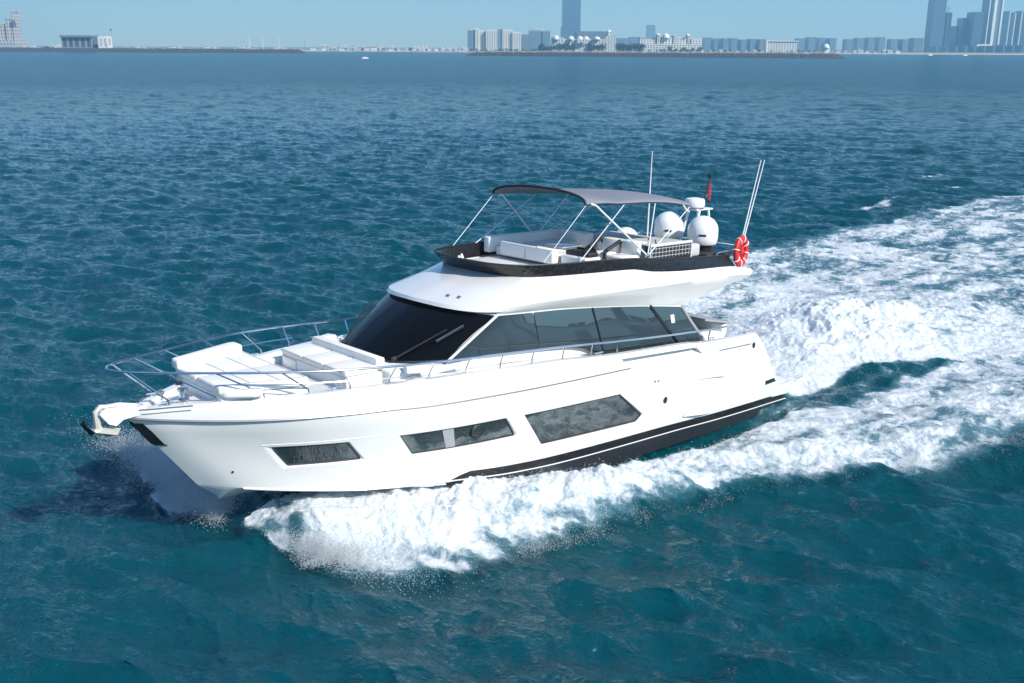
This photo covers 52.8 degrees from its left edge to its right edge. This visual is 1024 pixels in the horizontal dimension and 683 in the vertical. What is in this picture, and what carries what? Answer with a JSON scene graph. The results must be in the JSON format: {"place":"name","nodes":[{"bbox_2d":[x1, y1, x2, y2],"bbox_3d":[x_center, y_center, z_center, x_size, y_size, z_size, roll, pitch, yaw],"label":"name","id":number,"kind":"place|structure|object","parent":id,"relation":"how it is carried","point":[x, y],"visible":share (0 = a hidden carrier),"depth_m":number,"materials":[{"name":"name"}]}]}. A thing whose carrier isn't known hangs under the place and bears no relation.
{"place":"outdoors","nodes":[
{"label":"outdoors","id":0,"kind":"place"},
{"bbox_2d":[59,35,112,47],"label":"colonnaded building","id":1,"kind":"structure","parent":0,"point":[81,41],"depth_m":1537.06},
{"bbox_2d":[0,46,1023,682],"bbox_3d":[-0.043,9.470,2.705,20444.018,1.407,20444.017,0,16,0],"label":"sea","id":2,"kind":"structure","parent":0,"point":[150,202],"depth_m":41.37,"materials":[{"name":"liquid"}]},
{"bbox_2d":[47,380,248,531],"bbox_3d":[-8.943,2.542,27.045,4.560,2.013,12.372,-14,21,-40],"label":"bow spray","id":3,"kind":"object","parent":2,"relation":"on","point":[184,489],"visible":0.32,"depth_m":23.37,"materials":[{"name":"liquid"}]},
{"bbox_2d":[0,47,305,52],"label":"breakwater","id":4,"kind":"object","parent":2,"relation":"in","point":[57,49],"visible":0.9,"depth_m":1492.64,"materials":[{"name":"grey stone"}]},
{"bbox_2d":[80,151,790,498],"bbox_3d":[-0.460,-0.453,25.342,20.080,7.930,5.284,-11,18,-41],"label":"motor yacht","id":5,"kind":"object","parent":2,"relation":"on","point":[512,355],"visible":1,"depth_m":23.27,"materials":[{"name":"paint"}]},
{"bbox_2d":[283,356,295,370],"bbox_3d":[-4.913,0.494,22.762,0.020,0.260,0.550,-11,18,-41],"label":"locker door","id":6,"kind":"structure","parent":5,"relation":"in","point":[288,363],"depth_m":22.74,"materials":[{"name":"white plastic"}]},
{"bbox_2d":[272,442,359,465],"bbox_3d":[-3.947,2.258,20.878,1.780,0.542,0.193,-5,17,-17],"label":"hull window","id":7,"kind":"structure","parent":5,"relation":"in","point":[332,452],"depth_m":20.88,"materials":[{"name":"glass"}]},
{"bbox_2d":[400,418,513,453],"bbox_3d":[-1.128,2.032,22.231,2.893,0.637,0.174,-10,19,-32],"label":"hull window","id":8,"kind":"structure","parent":5,"relation":"in","point":[500,428],"depth_m":22.17,"materials":[{"name":"glass"}]},
{"bbox_2d":[453,313,538,358],"bbox_3d":[-0.345,-0.091,22.853,2.442,0.965,0.137,-13,20,-38],"label":"side window","id":9,"kind":"structure","parent":5,"relation":"in","point":[515,332],"depth_m":22.99,"materials":[{"name":"glass"}]},
{"bbox_2d":[534,308,601,351],"bbox_3d":[1.358,-0.174,24.319,2.200,1.294,0.176,-11,18,-41],"label":"side window","id":10,"kind":"structure","parent":5,"relation":"in","point":[564,327],"depth_m":24.24,"materials":[{"name":"glass"}]},
{"bbox_2d":[525,394,640,443],"bbox_3d":[1.759,1.807,24.543,4.017,1.120,0.129,-13,21,-39],"label":"hull window","id":11,"kind":"structure","parent":5,"relation":"in","point":[578,419],"depth_m":24.45,"materials":[{"name":"glass"}]},
{"bbox_2d":[594,306,675,353],"bbox_3d":[3.164,-0.344,25.954,3.130,1.387,0.190,-11,18,-41],"label":"side window","id":12,"kind":"structure","parent":5,"relation":"in","point":[614,323],"depth_m":25.73,"materials":[{"name":"glass"}]},
{"bbox_2d":[653,306,700,342],"bbox_3d":[4.360,-0.435,27.051,1.970,1.205,0.179,-11,18,-41],"label":"side window","id":13,"kind":"structure","parent":5,"relation":"in","point":[682,324],"depth_m":27.05,"materials":[{"name":"glass"}]},
{"bbox_2d":[680,305,705,340],"bbox_3d":[4.825,-0.472,27.482,0.917,1.112,0.114,-9,18,-28],"label":"aft window frame","id":14,"kind":"structure","parent":5,"relation":"in","point":[700,335],"depth_m":27.42,"materials":[{"name":"grey metal"}]},
{"bbox_2d":[708,183,710,201],"bbox_3d":[5.777,-4.348,30.099,0.066,0.577,0.159,6,17,19],"label":"flag","id":15,"kind":"object","parent":5,"relation":"attached to","point":[709,193],"visible":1,"depth_m":30.04,"materials":[{"name":"red fabric"}]},
{"bbox_2d":[733,234,748,267],"bbox_3d":[6.280,-2.475,28.272,0.189,0.927,0.814,11,17,36],"label":"life ring","id":16,"kind":"object","parent":5,"relation":"hanging from","point":[740,251],"visible":1,"depth_m":28.18,"materials":[{"name":"red plastic"}]},
{"bbox_2d":[262,489,636,600],"bbox_3d":[-0.573,3.810,21.926,8.030,1.298,5.656,-14,21,-40],"label":"bow spray","id":17,"kind":"object","parent":2,"relation":"on","point":[327,555],"visible":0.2,"depth_m":20.49,"materials":[{"name":"white liquid"}]},
{"bbox_2d":[135,173,1023,592],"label":"wake foam","id":18,"kind":"object","parent":2,"relation":"on","point":[975,245],"visible":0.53,"depth_m":29.30,"materials":[{"name":"liquid"}]},
{"bbox_2d":[160,238,1022,580],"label":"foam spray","id":19,"kind":"object","parent":18,"relation":"on","point":[636,458],"visible":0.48,"depth_m":23.45,"materials":[{"name":"white liquid"}]},
{"bbox_2d":[465,51,846,57],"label":"breakwater","id":20,"kind":"object","parent":2,"relation":"in","point":[670,54],"visible":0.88,"depth_m":1133.72,"materials":[{"name":"grey stone"}]},
{"bbox_2d":[482,282,1023,560],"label":"wake spray","id":21,"kind":"object","parent":2,"relation":"on","point":[546,542],"visible":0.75,"depth_m":27.02,"materials":[{"name":"white liquid"}]},
{"bbox_2d":[0,0,1023,49],"label":"sky","id":22,"kind":"structure","parent":0,"point":[152,23],"materials":[{"name":"blue"}]},
{"bbox_2d":[40,46,1023,53],"bbox_3d":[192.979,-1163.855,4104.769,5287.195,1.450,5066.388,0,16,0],"label":"land","id":23,"kind":"structure","parent":0,"point":[317,48],"depth_m":2610.15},
{"bbox_2d":[0,9,26,47],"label":"stepped hotel","id":24,"kind":"structure","parent":23,"relation":"on","point":[10,33],"depth_m":2217.33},
{"bbox_2d":[322,44,330,49],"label":"beach villa","id":25,"kind":"object","parent":23,"relation":"on","point":[326,47],"visible":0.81,"depth_m":2004.34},
{"bbox_2d":[344,45,351,50],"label":"beach villa","id":26,"kind":"object","parent":23,"relation":"on","point":[347,47],"visible":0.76,"depth_m":1981.49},
{"bbox_2d":[351,46,357,50],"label":"beach villa","id":27,"kind":"object","parent":23,"relation":"on","point":[354,48],"visible":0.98,"depth_m":1952.90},
{"bbox_2d":[369,46,377,50],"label":"beach villa","id":28,"kind":"object","parent":23,"relation":"on","point":[373,48],"visible":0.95,"depth_m":1957.12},
{"bbox_2d":[420,45,428,50],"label":"beach villa","id":29,"kind":"object","parent":23,"relation":"on","point":[424,47],"visible":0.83,"depth_m":2001.27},
{"bbox_2d":[467,29,497,50],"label":"apartment tower","id":30,"kind":"structure","parent":23,"relation":"on","point":[482,40],"depth_m":2204.68,"materials":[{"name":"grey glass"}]},
{"bbox_2d":[497,29,520,50],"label":"apartment tower","id":31,"kind":"structure","parent":23,"relation":"on","point":[509,39],"depth_m":2223.65,"materials":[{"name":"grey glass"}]},
{"bbox_2d":[521,34,528,49],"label":"apartment tower","id":32,"kind":"structure","parent":23,"relation":"on","point":[524,41],"depth_m":2496.55,"materials":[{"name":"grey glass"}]},
{"bbox_2d":[528,29,549,50],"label":"apartment tower","id":33,"kind":"structure","parent":23,"relation":"on","point":[537,37],"depth_m":2296.10,"materials":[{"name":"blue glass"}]},
{"bbox_2d":[560,0,580,38],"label":"glass skyscraper","id":34,"kind":"structure","parent":23,"relation":"on","point":[571,16],"depth_m":3145.05,"materials":[{"name":"blue glass"}]},
{"bbox_2d":[616,43,624,51],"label":"shore tree","id":35,"kind":"object","parent":23,"relation":"on","point":[620,45],"visible":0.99,"depth_m":1735.84,"materials":[{"name":"green plant"}]},
{"bbox_2d":[616,37,639,49],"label":"hazy block","id":36,"kind":"structure","parent":23,"relation":"on","point":[628,40],"depth_m":2890.90,"materials":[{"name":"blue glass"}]},
{"bbox_2d":[632,43,639,51],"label":"shore tree","id":37,"kind":"object","parent":23,"relation":"on","point":[636,45],"visible":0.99,"depth_m":1738.56,"materials":[{"name":"green plant"}]},
{"bbox_2d":[638,42,646,51],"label":"shore tree","id":38,"kind":"object","parent":23,"relation":"on","point":[642,47],"visible":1,"depth_m":1741.31,"materials":[{"name":"green plant"}]},
{"bbox_2d":[646,25,654,37],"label":"haze tower","id":39,"kind":"structure","parent":23,"relation":"on","point":[650,31],"depth_m":4501.76,"materials":[{"name":"blue glass"}]},
{"bbox_2d":[638,33,702,51],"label":"palace hotel","id":40,"kind":"structure","parent":23,"relation":"on","point":[658,42],"depth_m":1772.81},
{"bbox_2d":[702,37,728,50],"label":"hazy block","id":41,"kind":"structure","parent":23,"relation":"on","point":[709,43],"depth_m":2785.53,"materials":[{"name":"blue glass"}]},
{"bbox_2d":[728,38,765,50],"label":"hazy block","id":42,"kind":"structure","parent":23,"relation":"on","point":[734,44],"depth_m":2594.36,"materials":[{"name":"blue glass"}]},
{"bbox_2d":[794,37,836,50],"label":"hazy block","id":43,"kind":"structure","parent":23,"relation":"on","point":[810,44],"depth_m":3079.92,"materials":[{"name":"blue glass"}]},
{"bbox_2d":[842,37,885,50],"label":"hazy block","id":44,"kind":"structure","parent":23,"relation":"on","point":[871,44],"depth_m":3174.53,"materials":[{"name":"blue glass"}]},
{"bbox_2d":[886,39,908,50],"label":"hazy block","id":45,"kind":"structure","parent":23,"relation":"on","point":[897,44],"depth_m":2981.16,"materials":[{"name":"blue glass"}]},
{"bbox_2d":[908,38,923,51],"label":"hazy block","id":46,"kind":"structure","parent":23,"relation":"on","point":[915,44],"depth_m":2790.92,"materials":[{"name":"blue glass"}]},
{"bbox_2d":[923,0,951,51],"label":"office tower","id":47,"kind":"structure","parent":23,"relation":"on","point":[938,25],"depth_m":2586.58,"materials":[{"name":"blue glass"}]},
{"bbox_2d":[949,18,966,45],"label":"office tower","id":48,"kind":"structure","parent":23,"relation":"on","point":[957,35],"depth_m":2642.87,"materials":[{"name":"blue glass"}]},
{"bbox_2d":[964,0,988,45],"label":"office tower","id":49,"kind":"structure","parent":23,"relation":"on","point":[975,28],"depth_m":2609.17,"materials":[{"name":"blue glass"}]},
{"bbox_2d":[929,45,1023,52],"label":"hazy block","id":50,"kind":"structure","parent":23,"relation":"on","point":[1000,48],"depth_m":2514.82,"materials":[{"name":"blue glass"}]},
{"bbox_2d":[977,0,1003,46],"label":"banded tower","id":51,"kind":"structure","parent":23,"relation":"on","point":[993,23],"depth_m":2534.85,"materials":[{"name":"grey glass"}]},
{"bbox_2d":[999,11,1023,51],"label":"ribbed slab","id":52,"kind":"structure","parent":23,"relation":"on","point":[1012,29],"depth_m":2793.28,"materials":[{"name":"blue glass"}]},
{"bbox_2d":[303,50,1023,54],"bbox_3d":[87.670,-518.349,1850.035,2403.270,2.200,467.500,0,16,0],"label":"beach","id":53,"kind":"structure","parent":0,"point":[753,53],"depth_m":1946.36,"materials":[{"name":"beige sand"}]},
{"bbox_2d":[415,46,421,50],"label":"beach villa","id":54,"kind":"object","parent":53,"relation":"on","point":[418,48],"visible":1,"depth_m":1973.58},
{"bbox_2d":[551,30,615,52],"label":"domed hotel","id":55,"kind":"structure","parent":53,"relation":"on","point":[592,38],"depth_m":1824.27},
{"bbox_2d":[763,40,798,51],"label":"white office","id":56,"kind":"structure","parent":53,"relation":"on","point":[778,46],"depth_m":1922.23,"materials":[{"name":"white concrete"}]},
{"bbox_2d":[822,43,829,53],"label":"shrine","id":57,"kind":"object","parent":53,"relation":"on","point":[825,49],"visible":0.98,"depth_m":1808.19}
]}

